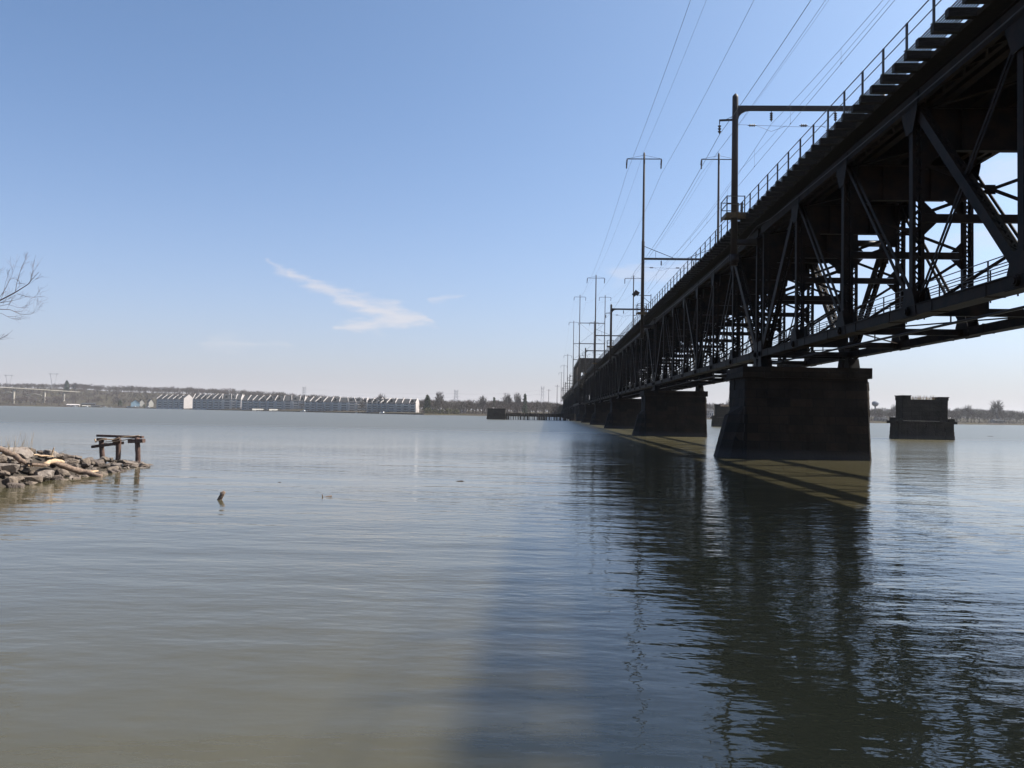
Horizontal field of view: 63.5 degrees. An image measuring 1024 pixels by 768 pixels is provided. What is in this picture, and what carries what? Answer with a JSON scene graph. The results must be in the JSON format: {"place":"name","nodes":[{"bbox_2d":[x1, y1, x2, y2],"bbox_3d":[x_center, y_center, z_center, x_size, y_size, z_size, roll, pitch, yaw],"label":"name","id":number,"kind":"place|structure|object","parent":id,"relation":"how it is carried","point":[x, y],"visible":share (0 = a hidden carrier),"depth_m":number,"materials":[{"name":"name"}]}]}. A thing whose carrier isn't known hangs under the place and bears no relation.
{"place":"outdoors","nodes":[
{"label":"outdoors","id":0,"kind":"place"},
{"bbox_2d":[0,453,124,486],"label":"shore bank ground","id":1,"kind":"structure","parent":0,"point":[35,459],"depth_m":31.88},
{"bbox_2d":[0,470,9,475],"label":"boulder","id":2,"kind":"object","parent":1,"relation":"on","point":[3,472],"visible":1,"depth_m":28.48,"materials":[{"name":"stone"}]},
{"bbox_2d":[0,463,19,472],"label":"boulder","id":3,"kind":"object","parent":1,"relation":"on","point":[12,468],"visible":0.91,"depth_m":28.84,"materials":[{"name":"stone"}]},
{"bbox_2d":[0,454,7,462],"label":"boulder","id":4,"kind":"object","parent":3,"relation":"on","point":[3,458],"visible":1,"depth_m":29.24,"materials":[{"name":"stone"}]},
{"bbox_2d":[0,446,26,464],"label":"driftwood log","id":5,"kind":"object","parent":4,"relation":"on","point":[16,456],"visible":1,"depth_m":29.50,"materials":[{"name":"wood"}]},
{"bbox_2d":[1,476,18,484],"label":"boulder","id":6,"kind":"object","parent":1,"relation":"on","point":[11,479],"visible":0.57,"depth_m":28.19,"materials":[{"name":"stone"}]},
{"bbox_2d":[4,447,33,458],"bbox_3d":[-18.569,2.608,31.117,1.126,0.376,0.856,11,4,-20],"label":"boulder","id":7,"kind":"object","parent":1,"relation":"on","point":[27,452],"visible":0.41,"depth_m":31.04,"materials":[{"name":"stone"}]},
{"bbox_2d":[16,476,24,480],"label":"boulder","id":8,"kind":"object","parent":1,"relation":"on","point":[20,478],"visible":0.5,"depth_m":28.92,"materials":[{"name":"stone"}]},
{"bbox_2d":[0,253,47,339],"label":"bare tree","id":9,"kind":"object","parent":1,"relation":"on","point":[6,296],"visible":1,"depth_m":27.73,"materials":[{"name":"brown plant"}]},
{"bbox_2d":[14,433,33,450],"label":"dry weeds","id":10,"kind":"object","parent":1,"relation":"on","point":[25,444],"visible":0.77,"depth_m":31.52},
{"bbox_2d":[21,468,29,471],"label":"boulder","id":11,"kind":"object","parent":1,"relation":"on","point":[26,470],"visible":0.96,"depth_m":30.02,"materials":[{"name":"stone"}]},
{"bbox_2d":[23,481,37,484],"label":"boulder","id":12,"kind":"object","parent":1,"relation":"on","point":[29,483],"visible":0.56,"depth_m":28.86,"materials":[{"name":"stone"}]},
{"bbox_2d":[22,475,42,482],"bbox_3d":[-17.276,3.454,29.671,0.681,0.330,0.732,0,-2,34],"label":"boulder","id":13,"kind":"object","parent":1,"relation":"on","point":[38,478],"visible":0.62,"depth_m":29.51,"materials":[{"name":"stone"}]},
{"bbox_2d":[26,469,52,480],"bbox_3d":[-17.554,3.329,30.296,1.570,0.513,0.575,1,-2,4],"label":"boulder","id":14,"kind":"object","parent":1,"relation":"on","point":[45,476],"visible":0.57,"depth_m":30.20,"materials":[{"name":"stone"}]},
{"bbox_2d":[30,467,53,477],"bbox_3d":[-17.596,3.271,30.728,1.261,0.547,0.839,0,-2,17],"label":"boulder","id":15,"kind":"object","parent":1,"relation":"on","point":[50,473],"visible":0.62,"depth_m":30.57,"materials":[{"name":"stone"}]},
{"bbox_2d":[33,454,53,456],"bbox_3d":[-17.705,2.709,31.337,0.099,0.169,1.223,1,-2,4],"label":"driftwood stick","id":16,"kind":"object","parent":1,"relation":"on","point":[42,455],"visible":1,"depth_m":31.21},
{"bbox_2d":[48,474,63,479],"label":"boulder","id":17,"kind":"object","parent":1,"relation":"on","point":[58,477],"visible":0.48,"depth_m":30.88,"materials":[{"name":"stone"}]},
{"bbox_2d":[43,448,70,457],"bbox_3d":[-18.457,2.792,33.312,0.689,0.425,1.114,0,-2,23],"label":"boulder","id":18,"kind":"object","parent":1,"relation":"on","point":[48,452],"visible":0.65,"depth_m":32.89,"materials":[{"name":"stone"}]},
{"bbox_2d":[51,454,63,459],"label":"boulder","id":19,"kind":"object","parent":1,"relation":"on","point":[59,456],"visible":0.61,"depth_m":33.24,"materials":[{"name":"stone"}]},
{"bbox_2d":[55,469,69,475],"bbox_3d":[-17.392,3.423,32.029,0.630,0.324,0.461,-1,-3,44],"label":"boulder","id":20,"kind":"object","parent":1,"relation":"on","point":[62,472],"visible":0.85,"depth_m":31.81,"materials":[{"name":"stone"}]},
{"bbox_2d":[61,453,73,460],"bbox_3d":[-18.417,3.055,34.213,0.534,0.320,0.557,-16,-27,36],"label":"boulder","id":21,"kind":"object","parent":1,"relation":"on","point":[66,456],"visible":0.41,"depth_m":34.02,"materials":[{"name":"stone"}]},
{"bbox_2d":[64,458,79,464],"bbox_3d":[-18.035,3.182,33.896,0.658,0.268,0.544,4,0,-31],"label":"boulder","id":22,"kind":"object","parent":1,"relation":"on","point":[73,461],"visible":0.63,"depth_m":33.75,"materials":[{"name":"stone"}]},
{"bbox_2d":[53,462,102,476],"bbox_3d":[-17.095,3.346,32.471,1.858,0.766,0.777,3,-3,-36],"label":"driftwood log","id":23,"kind":"object","parent":1,"relation":"on","point":[77,470],"visible":0.94,"depth_m":32.54,"materials":[{"name":"wood"}]},
{"bbox_2d":[43,459,64,463],"bbox_3d":[-17.568,2.986,31.681,0.253,0.250,1.368,1,-2,-2],"label":"driftwood log","id":24,"kind":"object","parent":23,"relation":"on","point":[52,461],"visible":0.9,"depth_m":31.62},
{"bbox_2d":[80,458,90,463],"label":"boulder","id":25,"kind":"object","parent":1,"relation":"on","point":[85,460],"visible":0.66,"depth_m":35.16,"materials":[{"name":"stone"}]},
{"bbox_2d":[81,463,90,467],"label":"boulder","id":26,"kind":"object","parent":1,"relation":"on","point":[84,465],"visible":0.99,"depth_m":34.59,"materials":[{"name":"stone"}]},
{"bbox_2d":[93,460,104,467],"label":"boulder","id":27,"kind":"object","parent":1,"relation":"on","point":[101,463],"visible":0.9,"depth_m":35.83,"materials":[{"name":"stone"}]},
{"bbox_2d":[98,456,109,461],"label":"boulder","id":28,"kind":"object","parent":1,"relation":"on","point":[105,459],"visible":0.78,"depth_m":36.83,"materials":[{"name":"stone"}]},
{"bbox_2d":[108,466,118,469],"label":"boulder","id":29,"kind":"object","parent":1,"relation":"on","point":[113,467],"visible":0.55,"depth_m":36.11,"materials":[{"name":"stone"}]},
{"bbox_2d":[91,434,145,461],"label":"pier remains","id":30,"kind":"object","parent":1,"relation":"on","point":[117,444],"visible":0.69,"depth_m":40.37,"materials":[{"name":"brown wood"}]},
{"bbox_2d":[95,435,138,441],"bbox_3d":[-19.191,2.653,40.242,2.183,0.381,0.056,1,-2,2],"label":"dry stick","id":31,"kind":"object","parent":30,"relation":"on","point":[117,438],"visible":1,"depth_m":40.22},
{"bbox_2d":[0,406,1023,767],"bbox_3d":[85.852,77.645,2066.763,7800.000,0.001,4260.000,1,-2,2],"label":"river water","id":32,"kind":"structure","parent":0,"point":[458,592],"depth_m":12.54,"materials":[{"name":"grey liquid"}]},
{"bbox_2d":[6,483,24,487],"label":"boulder","id":33,"kind":"object","parent":32,"relation":"in","point":[15,485],"visible":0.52,"depth_m":27.75,"materials":[{"name":"stone"}]},
{"bbox_2d":[96,471,107,474],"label":"boulder","id":34,"kind":"object","parent":32,"relation":"in","point":[101,472],"visible":0.56,"depth_m":33.70,"materials":[{"name":"stone"}]},
{"bbox_2d":[217,491,225,499],"bbox_3d":[-8.922,3.530,25.334,0.310,0.542,0.136,1,-2,2],"label":"stump","id":35,"kind":"object","parent":32,"relation":"in","point":[221,495],"visible":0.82,"depth_m":25.29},
{"bbox_2d":[487,408,506,419],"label":"fender end pier","id":36,"kind":"structure","parent":32,"relation":"in","point":[495,413],"depth_m":368.77,"materials":[{"name":"concrete"}]},
{"bbox_2d":[506,413,575,420],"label":"swing fender","id":37,"kind":"object","parent":32,"relation":"in","point":[548,415],"visible":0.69,"depth_m":368.55,"materials":[{"name":"wood"}]},
{"bbox_2d":[574,405,584,419],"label":"pivot pier","id":38,"kind":"structure","parent":32,"relation":"in","point":[576,411],"depth_m":385.49,"materials":[{"name":"stone"}]},
{"bbox_2d":[573,356,600,405],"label":"swing span","id":39,"kind":"object","parent":38,"relation":"on","point":[576,393],"visible":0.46,"depth_m":373.54,"materials":[{"name":"black paint"}]},
{"bbox_2d":[575,406,584,420],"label":"bridge pier","id":40,"kind":"structure","parent":32,"relation":"in","point":[580,413],"depth_m":346.18,"materials":[{"name":"stone"}]},
{"bbox_2d":[581,405,594,422],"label":"bridge pier","id":41,"kind":"structure","parent":32,"relation":"in","point":[588,413],"depth_m":288.35,"materials":[{"name":"stone"}]},
{"bbox_2d":[580,374,606,405],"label":"bridge truss span","id":42,"kind":"object","parent":41,"relation":"on","point":[586,386],"visible":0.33,"depth_m":321.22,"materials":[{"name":"black paint"}]},
{"bbox_2d":[576,295,610,387],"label":"transmission gantry","id":43,"kind":"object","parent":42,"relation":"on","point":[605,297],"visible":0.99,"depth_m":349.51,"materials":[{"name":"metal"}]},
{"bbox_2d":[565,0,690,350],"bbox_3d":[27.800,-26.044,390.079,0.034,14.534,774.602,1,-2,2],"label":"power wire","id":44,"kind":"object","parent":43,"relation":"hanging from","point":[647,119],"visible":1,"depth_m":88.77,"materials":[{"name":"grey metal"}]},
{"bbox_2d":[575,2,705,314],"bbox_3d":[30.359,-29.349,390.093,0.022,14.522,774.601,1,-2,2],"label":"power wire","id":45,"kind":"object","parent":43,"relation":"attached to","point":[650,136],"visible":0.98,"depth_m":105.59,"materials":[{"name":"grey metal"}]},
{"bbox_2d":[571,1,824,374],"bbox_3d":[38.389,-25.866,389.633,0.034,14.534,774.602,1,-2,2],"label":"power wire","id":46,"kind":"object","parent":43,"relation":"hanging from","point":[729,136],"visible":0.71,"depth_m":92.75,"materials":[{"name":"grey metal"}]},
{"bbox_2d":[582,0,828,357],"bbox_3d":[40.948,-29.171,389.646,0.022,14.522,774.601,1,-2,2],"label":"power wire","id":47,"kind":"object","parent":43,"relation":"hanging from","point":[731,134],"visible":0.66,"depth_m":110.24,"materials":[{"name":"grey metal"}]},
{"bbox_2d":[590,402,609,424],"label":"bridge pier","id":48,"kind":"structure","parent":32,"relation":"in","point":[600,413],"depth_m":230.51,"materials":[{"name":"stone"}]},
{"bbox_2d":[587,364,622,404],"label":"bridge truss span","id":49,"kind":"object","parent":48,"relation":"on","point":[596,397],"visible":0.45,"depth_m":261.23,"materials":[{"name":"black paint"}]},
{"bbox_2d":[582,348,607,382],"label":"catenary gantry","id":50,"kind":"object","parent":49,"relation":"on","point":[585,373],"visible":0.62,"depth_m":291.32,"materials":[{"name":"metal"}]},
{"bbox_2d":[587,275,640,375],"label":"transmission gantry","id":51,"kind":"object","parent":49,"relation":"on","point":[595,358],"visible":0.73,"depth_m":233.66,"materials":[{"name":"metal"}]},
{"bbox_2d":[604,398,640,428],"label":"bridge pier","id":52,"kind":"structure","parent":32,"relation":"in","point":[623,413],"depth_m":172.65,"materials":[{"name":"stone"}]},
{"bbox_2d":[597,342,648,401],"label":"bridge truss span","id":53,"kind":"object","parent":52,"relation":"on","point":[610,369],"visible":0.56,"depth_m":200.26,"materials":[{"name":"black paint"}]},
{"bbox_2d":[632,390,707,436],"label":"bridge pier","id":54,"kind":"structure","parent":32,"relation":"in","point":[674,413],"depth_m":114.74,"materials":[{"name":"stone"}]},
{"bbox_2d":[613,306,696,397],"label":"bridge truss span","id":55,"kind":"object","parent":54,"relation":"on","point":[638,349],"visible":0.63,"depth_m":141.88,"materials":[{"name":"black paint"}]},
{"bbox_2d":[605,304,649,362],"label":"catenary gantry","id":56,"kind":"object","parent":55,"relation":"on","point":[611,346],"visible":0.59,"depth_m":175.71,"materials":[{"name":"metal"}]},
{"bbox_2d":[710,404,729,426],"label":"abandoned pier","id":57,"kind":"structure","parent":32,"relation":"in","point":[720,411],"depth_m":244.25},
{"bbox_2d":[713,366,871,460],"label":"bridge pier","id":58,"kind":"structure","parent":32,"relation":"in","point":[806,413],"depth_m":56.94,"materials":[{"name":"stone"}]},
{"bbox_2d":[647,201,851,390],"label":"bridge truss span","id":59,"kind":"object","parent":58,"relation":"on","point":[707,306],"visible":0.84,"depth_m":76.58,"materials":[{"name":"black paint"}]},
{"bbox_2d":[632,290,650,307],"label":"floodlight","id":60,"kind":"object","parent":59,"relation":"attached to","point":[635,293],"visible":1,"depth_m":112.22,"materials":[{"name":"metal"}]},
{"bbox_2d":[626,152,731,338],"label":"transmission gantry","id":61,"kind":"object","parent":59,"relation":"on","point":[642,313],"visible":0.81,"depth_m":118.05,"materials":[{"name":"metal"}]},
{"bbox_2d":[572,8,749,355],"bbox_3d":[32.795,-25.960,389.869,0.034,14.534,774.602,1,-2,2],"label":"power wire","id":62,"kind":"object","parent":61,"relation":"hanging from","point":[685,131],"visible":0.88,"depth_m":93.38,"materials":[{"name":"grey metal"}]},
{"bbox_2d":[582,0,894,369],"bbox_3d":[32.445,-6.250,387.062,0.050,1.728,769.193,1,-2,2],"label":"overhead line","id":63,"kind":"object","parent":61,"relation":"hanging from","point":[777,139],"visible":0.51,"depth_m":57.30,"materials":[{"name":"grey metal"}]},
{"bbox_2d":[742,0,1023,367],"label":"bridge truss span","id":64,"kind":"object","parent":58,"relation":"on","point":[943,138],"visible":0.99,"depth_m":38.66,"materials":[{"name":"black paint"}]},
{"bbox_2d":[718,93,888,267],"bbox_3d":[21.500,-14.816,60.032,13.120,12.650,2.075,1,-2,2],"label":"catenary gantry","id":65,"kind":"object","parent":64,"relation":"on","point":[734,215],"visible":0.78,"depth_m":60.08,"materials":[{"name":"metal"}]},
{"bbox_2d":[567,0,810,380],"bbox_3d":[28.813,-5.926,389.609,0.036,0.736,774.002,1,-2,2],"label":"feeder wire","id":66,"kind":"object","parent":65,"relation":"attached to","point":[724,127],"visible":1,"depth_m":55.66,"materials":[{"name":"grey metal"}]},
{"bbox_2d":[592,6,1023,374],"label":"signal cable","id":67,"kind":"object","parent":64,"relation":"hanging from","point":[999,27],"visible":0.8,"depth_m":36.38,"materials":[{"name":"grey paint"}]},
{"bbox_2d":[887,395,956,439],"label":"abandoned pier","id":68,"kind":"structure","parent":32,"relation":"in","point":[917,418],"depth_m":124.63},
{"bbox_2d":[0,388,1023,424],"bbox_3d":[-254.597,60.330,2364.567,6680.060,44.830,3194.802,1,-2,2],"label":"shore terrain","id":69,"kind":"structure","parent":0,"point":[104,403],"depth_m":1459.93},
{"bbox_2d":[0,387,75,403],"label":"highway bridge","id":70,"kind":"structure","parent":69,"relation":"on","point":[13,394],"depth_m":1427.37,"materials":[{"name":"concrete"}]},
{"bbox_2d":[63,380,69,393],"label":"evergreen tree","id":71,"kind":"object","parent":69,"relation":"on","point":[66,385],"visible":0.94,"depth_m":1667.63,"materials":[{"name":"green plant"}]},
{"bbox_2d":[70,383,77,393],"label":"bare tree","id":72,"kind":"object","parent":69,"relation":"on","point":[73,385],"visible":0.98,"depth_m":1672.95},
{"bbox_2d":[81,403,96,405],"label":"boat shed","id":73,"kind":"object","parent":69,"relation":"on","point":[88,404],"visible":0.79,"depth_m":1370.17,"materials":[{"name":"grey"}]},
{"bbox_2d":[131,400,139,406],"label":"riverside house","id":74,"kind":"structure","parent":69,"relation":"on","point":[136,403],"depth_m":1315.42,"materials":[{"name":"blue"}]},
{"bbox_2d":[138,399,144,406],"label":"hillside house","id":75,"kind":"structure","parent":69,"relation":"on","point":[141,402],"depth_m":1327.89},
{"bbox_2d":[147,399,153,406],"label":"hillside house","id":76,"kind":"structure","parent":69,"relation":"on","point":[150,402],"depth_m":1332.62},
{"bbox_2d":[156,395,192,408],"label":"condo building","id":77,"kind":"structure","parent":69,"relation":"on","point":[174,401],"depth_m":1223.30,"materials":[{"name":"white"}]},
{"bbox_2d":[192,393,243,409],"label":"condo building","id":78,"kind":"structure","parent":69,"relation":"on","point":[213,401],"depth_m":1142.68,"materials":[{"name":"grey"}]},
{"bbox_2d":[241,395,305,409],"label":"condo building","id":79,"kind":"structure","parent":69,"relation":"on","point":[264,402],"depth_m":1072.53,"materials":[{"name":"grey"}]},
{"bbox_2d":[149,408,424,414],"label":"quay wall","id":80,"kind":"structure","parent":69,"relation":"on","point":[319,411],"depth_m":928.62,"materials":[{"name":"concrete"}]},
{"bbox_2d":[304,397,367,410],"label":"condo building","id":81,"kind":"structure","parent":69,"relation":"on","point":[331,404],"depth_m":968.60,"materials":[{"name":"grey"}]},
{"bbox_2d":[366,397,418,411],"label":"condo building","id":82,"kind":"structure","parent":69,"relation":"on","point":[391,405],"depth_m":856.47,"materials":[{"name":"grey"}]},
{"bbox_2d":[423,407,431,413],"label":"shoreline shrub","id":83,"kind":"object","parent":69,"relation":"on","point":[430,410],"visible":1,"depth_m":773.56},
{"bbox_2d":[423,394,432,410],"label":"evergreen tree","id":84,"kind":"object","parent":69,"relation":"on","point":[427,398],"visible":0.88,"depth_m":794.85,"materials":[{"name":"green plant"}]},
{"bbox_2d":[435,391,444,409],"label":"bare tree","id":85,"kind":"object","parent":69,"relation":"on","point":[438,396],"visible":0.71,"depth_m":858.17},
{"bbox_2d":[478,395,487,410],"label":"bare tree","id":86,"kind":"object","parent":69,"relation":"on","point":[483,403],"visible":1,"depth_m":804.42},
{"bbox_2d":[500,393,513,411],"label":"bare tree","id":87,"kind":"object","parent":69,"relation":"on","point":[507,398],"visible":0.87,"depth_m":825.81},
{"bbox_2d":[0,403,1022,423],"bbox_3d":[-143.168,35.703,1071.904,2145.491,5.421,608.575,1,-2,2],"label":"undergrowth","id":88,"kind":"object","parent":69,"relation":"on","point":[979,422],"visible":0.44,"depth_m":861.83,"materials":[{"name":"plant"}]},
{"bbox_2d":[0,383,1023,422],"bbox_3d":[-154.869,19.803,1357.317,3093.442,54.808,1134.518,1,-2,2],"label":"woods","id":89,"kind":"object","parent":69,"relation":"on","point":[543,407],"visible":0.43,"depth_m":1373.64,"materials":[{"name":"plant"}]},
{"bbox_2d":[513,393,521,411],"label":"bare tree","id":90,"kind":"object","parent":69,"relation":"on","point":[518,400],"visible":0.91,"depth_m":834.95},
{"bbox_2d":[522,394,527,412],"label":"evergreen tree","id":91,"kind":"object","parent":69,"relation":"on","point":[524,407],"visible":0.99,"depth_m":841.90,"materials":[{"name":"green plant"}]},
{"bbox_2d":[707,408,713,417],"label":"hillside house","id":92,"kind":"structure","parent":69,"relation":"on","point":[710,413],"depth_m":946.18,"materials":[{"name":"white"}]},
{"bbox_2d":[872,401,878,409],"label":"water tower","id":93,"kind":"structure","parent":69,"relation":"on","point":[875,403],"depth_m":980.50,"materials":[{"name":"paint"}]},
{"bbox_2d":[873,417,887,420],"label":"hillside house","id":94,"kind":"structure","parent":69,"relation":"on","point":[884,418],"depth_m":787.22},
{"bbox_2d":[891,404,895,416],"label":"bare tree","id":95,"kind":"object","parent":69,"relation":"on","point":[894,409],"visible":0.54,"depth_m":831.22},
{"bbox_2d":[959,405,974,421],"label":"bare tree","id":96,"kind":"object","parent":69,"relation":"on","point":[967,412],"visible":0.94,"depth_m":893.00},
{"bbox_2d":[987,400,1005,418],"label":"bare tree","id":97,"kind":"object","parent":69,"relation":"on","point":[997,408],"visible":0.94,"depth_m":948.34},
{"bbox_2d":[989,419,1003,422],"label":"hillside house","id":98,"kind":"structure","parent":69,"relation":"on","point":[997,420],"depth_m":927.43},
{"bbox_2d":[0,0,1023,418],"label":"sky","id":99,"kind":"structure","parent":0,"point":[394,199],"materials":[{"name":"blue"}]},
{"bbox_2d":[554,405,562,413],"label":"railway embankment ground","id":100,"kind":"structure","parent":0,"point":[560,408],"depth_m":848.31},
{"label":"bridge pier","id":101,"kind":"object","parent":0,"visible":0},
{"bbox_2d":[571,387,588,407],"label":"bridge truss span","id":102,"kind":"object","parent":101,"relation":"on","point":[581,393],"visible":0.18,"depth_m":441.82,"materials":[{"name":"black paint"}]},
{"bbox_2d":[569,321,594,392],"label":"transmission gantry","id":103,"kind":"object","parent":102,"relation":"on","point":[573,350],"visible":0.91,"depth_m":428.77,"materials":[{"name":"metal"}]},
{"bbox_2d":[588,0,889,357],"bbox_3d":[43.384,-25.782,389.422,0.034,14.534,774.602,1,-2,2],"label":"power wire","id":104,"kind":"object","parent":103,"relation":"hanging from","point":[781,125],"visible":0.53,"depth_m":86.51,"materials":[{"name":"grey metal"}]},
{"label":"bridge pier","id":105,"kind":"object","parent":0,"visible":0},
{"bbox_2d":[568,390,582,407],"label":"bridge truss span","id":106,"kind":"object","parent":105,"relation":"on","point":[571,399],"visible":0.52,"depth_m":510.56,"materials":[{"name":"black paint"}]},
{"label":"bridge pier","id":107,"kind":"object","parent":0,"visible":0},
{"bbox_2d":[566,392,569,408],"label":"bridge truss span","id":108,"kind":"object","parent":107,"relation":"on","point":[568,400],"visible":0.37,"depth_m":576.39,"materials":[{"name":"black paint"}]},
{"bbox_2d":[564,355,587,397],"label":"transmission gantry","id":109,"kind":"object","parent":108,"relation":"on","point":[567,373],"visible":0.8,"depth_m":544.33,"materials":[{"name":"metal"}]},
{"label":"boulder","id":110,"kind":"object","parent":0,"visible":0},
{"bbox_2d":[25,463,49,465],"bbox_3d":[-17.475,2.950,30.458,0.320,0.174,1.015,1,-2,4],"label":"driftwood board","id":111,"kind":"object","parent":110,"relation":"on","point":[42,464],"visible":0.93,"depth_m":30.27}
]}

